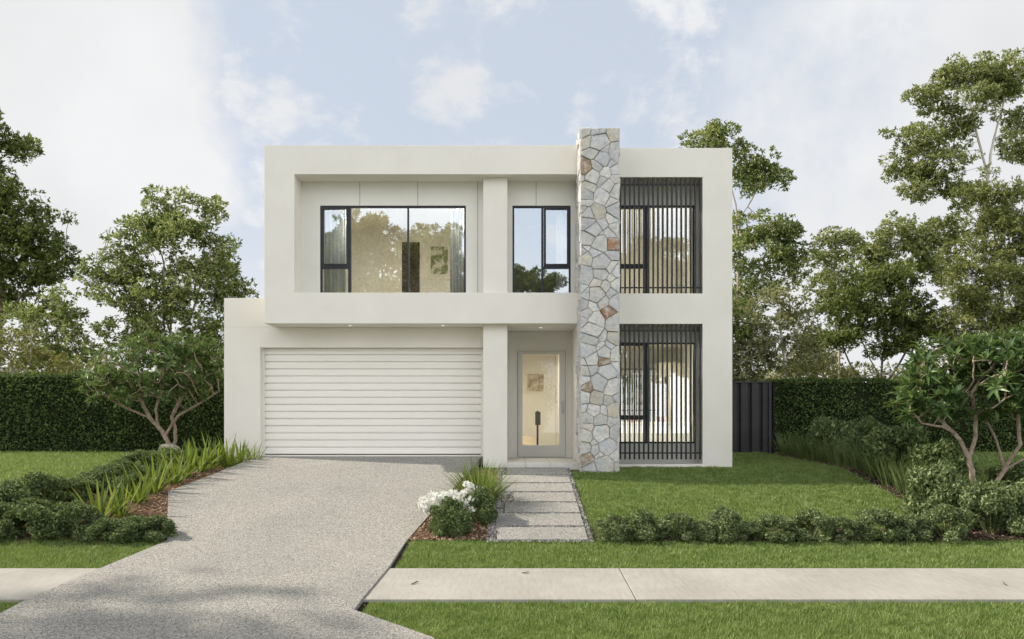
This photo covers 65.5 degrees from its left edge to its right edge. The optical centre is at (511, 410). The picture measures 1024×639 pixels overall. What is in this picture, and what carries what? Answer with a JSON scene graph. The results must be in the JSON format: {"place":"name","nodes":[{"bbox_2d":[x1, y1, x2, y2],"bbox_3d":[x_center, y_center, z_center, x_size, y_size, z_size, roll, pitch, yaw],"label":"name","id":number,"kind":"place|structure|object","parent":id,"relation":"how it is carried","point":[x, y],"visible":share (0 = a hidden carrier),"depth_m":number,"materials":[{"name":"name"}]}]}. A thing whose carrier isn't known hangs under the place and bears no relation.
{"place":"outdoors","nodes":[
{"label":"outdoors","id":0,"kind":"place"},
{"bbox_2d":[0,568,98,602],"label":"footpath","id":1,"kind":"structure","parent":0,"point":[18,584],"depth_m":10.40,"materials":[{"name":"concrete"}]},
{"bbox_2d":[0,456,481,638],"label":"driveway","id":2,"kind":"structure","parent":0,"point":[288,547],"depth_m":11.21,"materials":[{"name":"grey concrete"}]},
{"bbox_2d":[363,568,635,602],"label":"footpath","id":3,"kind":"structure","parent":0,"point":[512,585],"depth_m":10.11,"materials":[{"name":"concrete"}]},
{"bbox_2d":[0,449,1023,638],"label":"lawn","id":4,"kind":"structure","parent":0,"point":[629,619],"depth_m":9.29,"materials":[{"name":"green plant"}]},
{"bbox_2d":[0,322,65,373],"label":"tree","id":5,"kind":"object","parent":4,"relation":"on","point":[33,352],"visible":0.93,"depth_m":27.01,"materials":[{"name":"plant"}]},
{"bbox_2d":[0,109,87,328],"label":"broadleaf tree","id":6,"kind":"object","parent":4,"relation":"on","point":[17,237],"visible":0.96,"depth_m":32.81,"materials":[{"name":"green plant"}]},
{"bbox_2d":[0,283,109,372],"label":"broadleaf tree","id":7,"kind":"object","parent":4,"relation":"on","point":[60,320],"visible":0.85,"depth_m":28.37,"materials":[{"name":"green plant"}]},
{"bbox_2d":[43,353,118,373],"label":"tree","id":8,"kind":"object","parent":4,"relation":"on","point":[73,366],"visible":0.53,"depth_m":26.51,"materials":[{"name":"green plant"}]},
{"bbox_2d":[0,370,223,451],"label":"hedge","id":9,"kind":"object","parent":4,"relation":"on","point":[48,411],"visible":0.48,"depth_m":24.12,"materials":[{"name":"green plant"}]},
{"bbox_2d":[2,463,233,540],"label":"mulch","id":10,"kind":"object","parent":4,"relation":"on","point":[157,496],"visible":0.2,"depth_m":14.85,"materials":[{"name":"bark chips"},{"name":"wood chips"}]},
{"bbox_2d":[0,501,27,540],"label":"shrub","id":11,"kind":"object","parent":10,"relation":"on","point":[6,512],"visible":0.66,"depth_m":12.77,"materials":[{"name":"green plant"}]},
{"bbox_2d":[0,478,39,524],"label":"shrub","id":12,"kind":"object","parent":10,"relation":"on","point":[13,491],"visible":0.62,"depth_m":13.34,"materials":[{"name":"green plant"}]},
{"bbox_2d":[0,496,70,540],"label":"shrub","id":13,"kind":"object","parent":10,"relation":"on","point":[30,510],"visible":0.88,"depth_m":12.50,"materials":[{"name":"green plant"}]},
{"bbox_2d":[8,471,67,508],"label":"shrub","id":14,"kind":"object","parent":10,"relation":"on","point":[49,488],"visible":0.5,"depth_m":14.22,"materials":[{"name":"green plant"}]},
{"bbox_2d":[41,499,104,537],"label":"shrub","id":15,"kind":"object","parent":10,"relation":"on","point":[73,514],"visible":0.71,"depth_m":12.64,"materials":[{"name":"green plant"}]},
{"bbox_2d":[61,477,101,500],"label":"shrub","id":16,"kind":"object","parent":10,"relation":"on","point":[75,483],"visible":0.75,"depth_m":14.98,"materials":[{"name":"green plant"}]},
{"bbox_2d":[53,477,129,517],"bbox_3d":[-7.068,1.524,13.471,1.172,0.856,1.187,0,0,41],"label":"strap plant","id":17,"kind":"object","parent":10,"relation":"on","point":[100,503],"visible":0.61,"depth_m":13.57,"materials":[{"name":"green plant"}]},
{"bbox_2d":[75,517,120,541],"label":"shrub","id":18,"kind":"object","parent":10,"relation":"on","point":[101,524],"visible":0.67,"depth_m":12.46,"materials":[{"name":"green plant"}]},
{"bbox_2d":[76,465,122,491],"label":"shrub","id":19,"kind":"object","parent":10,"relation":"on","point":[98,473],"visible":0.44,"depth_m":15.69,"materials":[{"name":"green plant"}]},
{"bbox_2d":[83,471,153,517],"bbox_3d":[-6.962,1.462,13.927,1.106,0.857,1.136,0,0,-40],"label":"strap plant","id":20,"kind":"object","parent":10,"relation":"on","point":[120,513],"visible":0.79,"depth_m":13.96,"materials":[{"name":"green plant"}]},
{"bbox_2d":[105,473,147,493],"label":"shrub","id":21,"kind":"object","parent":10,"relation":"on","point":[134,476],"visible":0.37,"depth_m":15.47,"materials":[{"name":"green plant"}]},
{"bbox_2d":[100,514,154,543],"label":"shrub","id":22,"kind":"object","parent":10,"relation":"on","point":[127,525],"visible":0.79,"depth_m":12.44,"materials":[{"name":"green plant"}]},
{"bbox_2d":[104,459,151,477],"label":"shrub","id":23,"kind":"object","parent":10,"relation":"on","point":[118,464],"visible":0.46,"depth_m":16.38,"materials":[{"name":"green plant"}]},
{"bbox_2d":[110,461,164,502],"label":"strap plant","id":24,"kind":"object","parent":10,"relation":"on","point":[144,495],"visible":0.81,"depth_m":14.93,"materials":[{"name":"green plant"}]},
{"bbox_2d":[119,449,169,473],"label":"shrub","id":25,"kind":"object","parent":10,"relation":"on","point":[136,455],"visible":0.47,"depth_m":17.20,"materials":[{"name":"green plant"}]},
{"bbox_2d":[119,453,181,492],"bbox_3d":[-7.058,1.214,15.527,1.187,0.856,1.172,0,0,-44],"label":"strap plant","id":26,"kind":"object","parent":10,"relation":"on","point":[156,485],"visible":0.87,"depth_m":15.55,"materials":[{"name":"green plant"}]},
{"bbox_2d":[128,514,179,542],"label":"shrub","id":27,"kind":"object","parent":10,"relation":"on","point":[158,524],"visible":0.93,"depth_m":12.64,"materials":[{"name":"green plant"}]},
{"bbox_2d":[144,444,200,484],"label":"strap plant","id":28,"kind":"object","parent":10,"relation":"on","point":[176,479],"visible":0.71,"depth_m":16.24,"materials":[{"name":"green plant"}]},
{"bbox_2d":[160,442,217,477],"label":"strap plant","id":29,"kind":"object","parent":10,"relation":"on","point":[188,454],"visible":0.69,"depth_m":16.73,"materials":[{"name":"green plant"}]},
{"bbox_2d":[171,433,220,472],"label":"strap plant","id":30,"kind":"object","parent":10,"relation":"on","point":[202,460],"visible":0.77,"depth_m":17.32,"materials":[{"name":"green plant"}]},
{"bbox_2d":[194,431,238,468],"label":"strap plant","id":31,"kind":"object","parent":10,"relation":"on","point":[215,464],"visible":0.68,"depth_m":17.81,"materials":[{"name":"green plant"}]},
{"bbox_2d":[208,433,244,467],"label":"strap plant","id":32,"kind":"object","parent":10,"relation":"on","point":[230,463],"visible":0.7,"depth_m":18.04,"materials":[{"name":"green plant"}]},
{"bbox_2d":[71,329,223,444],"bbox_3d":[-9.266,-0.533,20.494,3.424,3.153,3.517,0,0,-43],"label":"frangipani tree","id":33,"kind":"object","parent":4,"relation":"on","point":[188,355],"visible":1,"depth_m":20.20,"materials":[{"name":"green plant"}]},
{"bbox_2d":[70,183,259,372],"bbox_3d":[-13.423,-3.674,31.085,6.747,10.317,3.997,0,0,22],"label":"broadleaf tree","id":34,"kind":"object","parent":4,"relation":"on","point":[157,230],"visible":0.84,"depth_m":30.66,"materials":[{"name":"green plant"}]},
{"bbox_2d":[409,468,498,539],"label":"mulch","id":35,"kind":"object","parent":4,"relation":"on","point":[464,535],"visible":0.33,"depth_m":12.91,"materials":[{"name":"wood"}]},
{"bbox_2d":[417,489,474,518],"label":"flowering plant","id":36,"kind":"object","parent":35,"relation":"on","point":[426,504],"visible":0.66,"depth_m":13.34,"materials":[{"name":"white plant"}]},
{"bbox_2d":[426,496,473,536],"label":"shrub","id":37,"kind":"object","parent":35,"relation":"on","point":[455,516],"visible":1,"depth_m":12.79,"materials":[{"name":"green plant"}]},
{"bbox_2d":[433,458,526,507],"bbox_3d":[-0.673,1.296,14.599,1.965,0.994,1.845,0,0,0],"label":"grass tuft","id":38,"kind":"object","parent":35,"relation":"on","point":[476,479],"visible":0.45,"depth_m":14.43,"materials":[{"name":"green plant"}]},
{"bbox_2d":[463,486,498,525],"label":"shrub","id":39,"kind":"object","parent":35,"relation":"on","point":[487,512],"visible":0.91,"depth_m":13.42,"materials":[{"name":"green plant"}]},
{"bbox_2d":[224,127,731,472],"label":"house","id":40,"kind":"structure","parent":4,"relation":"on","point":[392,351],"depth_m":18.60,"materials":[{"name":"paint"}]},
{"bbox_2d":[324,209,345,292],"bbox_3d":[-4.198,-3.645,18.902,0.536,2.470,0.096,0,0,0],"label":"curtain","id":41,"kind":"object","parent":40,"relation":"hanging from","point":[334,241],"visible":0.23,"depth_m":18.90,"materials":[{"name":"white fabric"}]},
{"bbox_2d":[265,348,480,454],"bbox_3d":[-3.321,-0.205,19.064,5.279,2.550,0.048,0,0,0],"label":"garage door","id":42,"kind":"structure","parent":40,"relation":"in","point":[319,401],"depth_m":19.04,"materials":[{"name":"paint"}]},
{"bbox_2d":[383,241,401,292],"bbox_3d":[-3.390,-3.590,22.574,0.540,2.420,0.048,0,0,0],"label":"inner door","id":43,"kind":"structure","parent":40,"relation":"in","point":[392,250],"depth_m":22.55,"materials":[{"name":"white paint"}]},
{"bbox_2d":[320,206,465,292],"bbox_3d":[-2.779,-3.718,18.659,3.403,2.117,0.102,0,0,0],"label":"window","id":44,"kind":"structure","parent":40,"relation":"in","point":[348,265],"depth_m":18.62,"materials":[{"name":"black metal"}]},
{"bbox_2d":[402,242,419,292],"bbox_3d":[-2.870,-3.570,22.584,0.500,2.380,0.029,0,0,0],"label":"doorway","id":45,"kind":"structure","parent":40,"relation":"in","point":[414,247],"depth_m":22.57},
{"bbox_2d":[427,241,449,279],"bbox_3d":[-2.060,-4.245,22.583,0.680,1.090,0.030,0,0,0],"label":"framed picture","id":46,"kind":"object","parent":40,"relation":"attached to","point":[438,260],"visible":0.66,"depth_m":22.58,"materials":[{"name":"paper"}]},
{"bbox_2d":[450,208,463,292],"bbox_3d":[-1.273,-3.645,18.906,0.386,2.470,0.093,0,0,0],"label":"curtain","id":47,"kind":"object","parent":40,"relation":"hanging from","point":[456,250],"visible":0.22,"depth_m":18.90,"materials":[{"name":"white fabric"}]},
{"bbox_2d":[524,371,546,394],"bbox_3d":[0.780,-0.910,26.483,0.760,0.800,0.030,0,0,0],"label":"framed picture","id":48,"kind":"object","parent":40,"relation":"attached to","point":[535,382],"visible":1,"depth_m":26.48,"materials":[{"name":"beige paper"}]},
{"bbox_2d":[512,206,570,292],"bbox_3d":[0.691,-3.718,18.659,1.359,2.117,0.102,0,0,0],"label":"window","id":49,"kind":"structure","parent":40,"relation":"in","point":[543,208],"depth_m":18.62,"materials":[{"name":"black metal"}]},
{"bbox_2d":[518,351,564,456],"bbox_3d":[0.742,-0.152,19.887,1.183,2.640,0.115,0,0,0],"label":"front door","id":50,"kind":"structure","parent":40,"relation":"in","point":[523,450],"depth_m":19.90,"materials":[{"name":"paint"}]},
{"bbox_2d":[556,209,568,292],"bbox_3d":[1.232,-3.645,18.904,0.376,2.470,0.097,0,0,0],"label":"curtain","id":51,"kind":"object","parent":40,"relation":"hanging from","point":[562,280],"visible":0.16,"depth_m":18.91,"materials":[{"name":"white fabric"}]},
{"bbox_2d":[621,369,654,410],"bbox_3d":[3.350,-0.615,23.983,2.100,1.270,0.030,0,0,0],"label":"framed picture","id":52,"kind":"object","parent":40,"relation":"attached to","point":[636,389],"visible":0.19,"depth_m":23.98,"materials":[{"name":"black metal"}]},
{"bbox_2d":[621,422,689,441],"bbox_3d":[3.257,0.748,21.575,3.055,0.845,0.810,0,0,0],"label":"kitchen bench","id":53,"kind":"object","parent":40,"relation":"on","point":[655,431],"visible":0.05,"depth_m":21.20,"materials":[{"name":"white stone"}]},
{"bbox_2d":[621,206,693,292],"bbox_3d":[3.150,-3.742,18.789,2.297,2.146,0.102,0,0,0],"label":"window","id":54,"kind":"structure","parent":40,"relation":"in","point":[622,207],"depth_m":18.75,"materials":[{"name":"black metal"}]},
{"bbox_2d":[621,343,693,442],"bbox_3d":[3.160,-0.403,18.789,2.317,2.375,0.102,0,0,0],"label":"window","id":55,"kind":"structure","parent":40,"relation":"in","point":[622,344],"depth_m":18.75,"materials":[{"name":"black metal"}]},
{"bbox_2d":[655,362,683,421],"bbox_3d":[4.445,-0.080,22.480,0.690,2.500,0.640,0,0,0],"label":"tall cupboard","id":56,"kind":"object","parent":40,"relation":"on","point":[669,390],"visible":0.44,"depth_m":22.20,"materials":[{"name":"white paint"}]},
{"bbox_2d":[0,328,1008,381],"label":"wood","id":57,"kind":"object","parent":4,"relation":"on","point":[770,374],"visible":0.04,"depth_m":42.35,"materials":[{"name":"green plant"}]},
{"bbox_2d":[492,470,598,542],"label":"gravel path","id":58,"kind":"structure","parent":4,"relation":"on","point":[582,514],"depth_m":13.30,"materials":[{"name":"grey gravel"}]},
{"bbox_2d":[502,475,570,482],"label":"stepping slab","id":59,"kind":"structure","parent":58,"relation":"on","point":[543,478],"depth_m":16.56,"materials":[{"name":"grey concrete"}]},
{"bbox_2d":[507,467,567,474],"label":"stepping slab","id":60,"kind":"structure","parent":58,"relation":"on","point":[540,470],"depth_m":17.29,"materials":[{"name":"grey concrete"}]},
{"bbox_2d":[502,483,573,491],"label":"stepping slab","id":61,"kind":"structure","parent":58,"relation":"on","point":[546,487],"depth_m":15.81,"materials":[{"name":"grey concrete"}]},
{"bbox_2d":[496,514,583,526],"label":"stepping slab","id":62,"kind":"structure","parent":58,"relation":"on","point":[544,520],"depth_m":13.54,"materials":[{"name":"grey concrete"}]},
{"bbox_2d":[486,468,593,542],"bbox_3d":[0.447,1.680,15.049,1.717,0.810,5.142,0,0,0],"label":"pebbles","id":63,"kind":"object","parent":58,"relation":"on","point":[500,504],"visible":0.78,"depth_m":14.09,"materials":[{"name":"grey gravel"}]},
{"bbox_2d":[497,527,587,541],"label":"stepping slab","id":64,"kind":"structure","parent":58,"relation":"on","point":[571,534],"depth_m":12.82,"materials":[{"name":"grey concrete"}]},
{"bbox_2d":[505,503,579,513],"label":"stepping slab","id":65,"kind":"structure","parent":58,"relation":"on","point":[537,508],"depth_m":14.29,"materials":[{"name":"grey concrete"}]},
{"bbox_2d":[514,492,576,502],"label":"stepping slab","id":66,"kind":"structure","parent":58,"relation":"on","point":[542,497],"depth_m":15.04,"materials":[{"name":"grey concrete"}]},
{"bbox_2d":[732,308,755,380],"bbox_3d":[7.715,-1.394,28.911,2.438,5.476,2.487,0,0,27],"label":"broadleaf tree","id":67,"kind":"object","parent":4,"relation":"on","point":[737,331],"visible":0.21,"depth_m":28.49,"materials":[{"name":"green plant"}]},
{"bbox_2d":[676,118,821,376],"bbox_3d":[10.028,-5.481,33.923,6.133,14.252,3.665,0,0,0],"label":"gum tree","id":68,"kind":"object","parent":4,"relation":"on","point":[751,175],"visible":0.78,"depth_m":33.67,"materials":[{"name":"green plant"}]},
{"bbox_2d":[732,381,773,453],"bbox_3d":[6.267,0.260,23.425,2.854,2.220,0.150,0,0,0],"label":"fence","id":69,"kind":"object","parent":4,"relation":"on","point":[752,413],"visible":0.27,"depth_m":23.40,"materials":[{"name":"grey metal"}]},
{"bbox_2d":[732,284,838,380],"bbox_3d":[9.371,-1.562,28.051,4.211,5.782,2.292,0,0,0],"label":"olive tree","id":70,"kind":"object","parent":4,"relation":"on","point":[763,346],"visible":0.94,"depth_m":27.85,"materials":[{"name":"green leaf"},{"name":"pale bark"}]},
{"bbox_2d":[603,453,1023,540],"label":"mulch","id":71,"kind":"object","parent":4,"relation":"on","point":[969,534],"visible":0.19,"depth_m":12.86,"materials":[{"name":"wood"}]},
{"bbox_2d":[594,513,634,543],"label":"shrub","id":72,"kind":"object","parent":71,"relation":"on","point":[615,528],"visible":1,"depth_m":12.51,"materials":[{"name":"green plant"}]},
{"bbox_2d":[625,508,669,541],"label":"shrub","id":73,"kind":"object","parent":71,"relation":"on","point":[650,528],"visible":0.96,"depth_m":12.54,"materials":[{"name":"green plant"}]},
{"bbox_2d":[660,511,698,540],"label":"shrub","id":74,"kind":"object","parent":71,"relation":"on","point":[677,521],"visible":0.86,"depth_m":12.57,"materials":[{"name":"green plant"}]},
{"bbox_2d":[693,520,719,541],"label":"shrub","id":75,"kind":"object","parent":71,"relation":"on","point":[704,533],"visible":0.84,"depth_m":12.51,"materials":[{"name":"green plant"}]},
{"bbox_2d":[705,504,748,542],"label":"shrub","id":76,"kind":"object","parent":71,"relation":"on","point":[720,517],"visible":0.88,"depth_m":12.53,"materials":[{"name":"green plant"}]},
{"bbox_2d":[750,513,796,542],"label":"shrub","id":77,"kind":"object","parent":71,"relation":"on","point":[767,521],"visible":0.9,"depth_m":12.52,"materials":[{"name":"green plant"}]},
{"bbox_2d":[768,428,806,455],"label":"rush clump","id":78,"kind":"object","parent":71,"relation":"on","point":[785,446],"visible":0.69,"depth_m":22.13,"materials":[{"name":"green plant"}]},
{"bbox_2d":[782,508,836,541],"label":"shrub","id":79,"kind":"object","parent":71,"relation":"on","point":[817,521],"visible":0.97,"depth_m":12.58,"materials":[{"name":"green plant"}]},
{"bbox_2d":[806,438,842,462],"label":"rush clump","id":80,"kind":"object","parent":71,"relation":"on","point":[824,457],"visible":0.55,"depth_m":19.35,"materials":[{"name":"green plant"}]},
{"bbox_2d":[806,416,850,457],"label":"shrub","id":81,"kind":"object","parent":71,"relation":"on","point":[826,429],"visible":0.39,"depth_m":20.29,"materials":[{"name":"green plant"}]},
{"bbox_2d":[817,436,862,466],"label":"rush clump","id":82,"kind":"object","parent":71,"relation":"on","point":[841,462],"visible":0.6,"depth_m":18.37,"materials":[{"name":"green plant"}]},
{"bbox_2d":[827,515,860,542],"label":"shrub","id":83,"kind":"object","parent":71,"relation":"on","point":[845,523],"visible":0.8,"depth_m":12.56,"materials":[{"name":"green plant"}]},
{"bbox_2d":[838,436,870,470],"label":"rush clump","id":84,"kind":"object","parent":71,"relation":"on","point":[854,464],"visible":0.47,"depth_m":17.66,"materials":[{"name":"green plant"}]},
{"bbox_2d":[837,415,890,461],"bbox_3d":[8.475,0.732,18.799,1.430,1.293,1.547,0,0,33],"label":"shrub","id":85,"kind":"object","parent":71,"relation":"on","point":[861,430],"visible":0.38,"depth_m":18.60,"materials":[{"name":"green plant"}]},
{"bbox_2d":[849,507,901,541],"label":"shrub","id":86,"kind":"object","parent":71,"relation":"on","point":[869,518],"visible":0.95,"depth_m":12.53,"materials":[{"name":"green plant"}]},
{"bbox_2d":[850,442,906,478],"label":"rush clump","id":87,"kind":"object","parent":71,"relation":"on","point":[864,467],"visible":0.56,"depth_m":16.80,"materials":[{"name":"green plant"}]},
{"bbox_2d":[865,451,918,486],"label":"rush clump","id":88,"kind":"object","parent":71,"relation":"on","point":[888,479],"visible":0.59,"depth_m":16.11,"materials":[{"name":"green plant"}]},
{"bbox_2d":[861,423,931,475],"bbox_3d":[8.325,0.859,17.253,1.424,1.154,1.578,0,0,23],"label":"shrub","id":89,"kind":"object","parent":71,"relation":"on","point":[905,437],"visible":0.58,"depth_m":16.99,"materials":[{"name":"green plant"}]},
{"bbox_2d":[882,454,931,494],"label":"rush clump","id":90,"kind":"object","parent":71,"relation":"on","point":[901,480],"visible":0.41,"depth_m":15.53,"materials":[{"name":"green plant"}]},
{"bbox_2d":[884,512,933,541],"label":"shrub","id":91,"kind":"object","parent":71,"relation":"on","point":[907,524],"visible":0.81,"depth_m":12.54,"materials":[{"name":"green plant"}]},
{"bbox_2d":[897,458,975,517],"bbox_3d":[7.491,1.381,13.928,1.155,1.117,1.250,0,0,-9],"label":"shrub","id":92,"kind":"object","parent":71,"relation":"on","point":[940,483],"visible":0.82,"depth_m":13.74,"materials":[{"name":"green plant"}]},
{"bbox_2d":[900,438,982,482],"bbox_3d":[8.588,1.079,15.938,1.320,1.117,1.428,0,0,-18],"label":"shrub","id":93,"kind":"object","parent":71,"relation":"on","point":[950,450],"visible":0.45,"depth_m":15.67,"materials":[{"name":"green plant"}]},
{"bbox_2d":[918,503,973,543],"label":"shrub","id":94,"kind":"object","parent":71,"relation":"on","point":[960,518],"visible":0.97,"depth_m":12.61,"materials":[{"name":"green plant"}]},
{"bbox_2d":[881,324,1023,484],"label":"frangipani tree","id":95,"kind":"object","parent":71,"relation":"on","point":[919,393],"visible":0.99,"depth_m":14.85,"materials":[{"name":"green plant"}]},
{"bbox_2d":[957,479,1023,534],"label":"shrub","id":96,"kind":"object","parent":71,"relation":"on","point":[976,497],"visible":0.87,"depth_m":12.92,"materials":[{"name":"green plant"}]},
{"bbox_2d":[988,478,1023,535],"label":"shrub","id":97,"kind":"object","parent":71,"relation":"on","point":[1020,486],"visible":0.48,"depth_m":12.89,"materials":[{"name":"green plant"}]},
{"bbox_2d":[801,225,880,378],"bbox_3d":[14.976,-3.544,36.102,3.865,9.697,2.768,0,0,0],"label":"gum tree","id":98,"kind":"object","parent":4,"relation":"on","point":[848,238],"visible":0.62,"depth_m":35.88,"materials":[{"name":"green plant"}]},
{"bbox_2d":[778,358,940,378],"bbox_3d":[11.761,-0.296,27.044,5.521,3.313,1.645,0,0,0],"label":"flowering shrub tree","id":99,"kind":"object","parent":4,"relation":"on","point":[796,370],"visible":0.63,"depth_m":26.99,"materials":[{"name":"plant"}]},
{"bbox_2d":[808,258,953,378],"bbox_3d":[13.856,-2.123,30.007,5.253,7.142,3.362,0,0,20],"label":"spreading tree","id":100,"kind":"object","parent":4,"relation":"on","point":[896,310],"visible":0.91,"depth_m":29.63,"materials":[{"name":"green plant"}]},
{"bbox_2d":[759,376,1023,452],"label":"hedge","id":101,"kind":"object","parent":4,"relation":"on","point":[800,403],"visible":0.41,"depth_m":23.92,"materials":[{"name":"green plant"}]},
{"bbox_2d":[849,47,1023,369],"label":"gum tree","id":102,"kind":"object","parent":4,"relation":"on","point":[997,81],"visible":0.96,"depth_m":37.69,"materials":[{"name":"green plant"}]},
{"bbox_2d":[922,162,1023,367],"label":"olive tree","id":103,"kind":"object","parent":4,"relation":"on","point":[1004,218],"visible":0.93,"depth_m":28.26,"materials":[{"name":"green plant"}]},
{"bbox_2d":[983,461,1023,486],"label":"shrub","id":104,"kind":"object","parent":4,"relation":"on","point":[1014,473],"visible":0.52,"depth_m":15.38,"materials":[{"name":"green plant"}]},
{"bbox_2d":[0,0,1023,381],"label":"sky","id":105,"kind":"structure","parent":0,"point":[121,97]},
{"bbox_2d":[620,568,1023,602],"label":"footpath","id":106,"kind":"structure","parent":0,"point":[792,585],"depth_m":10.15,"materials":[{"name":"concrete"}]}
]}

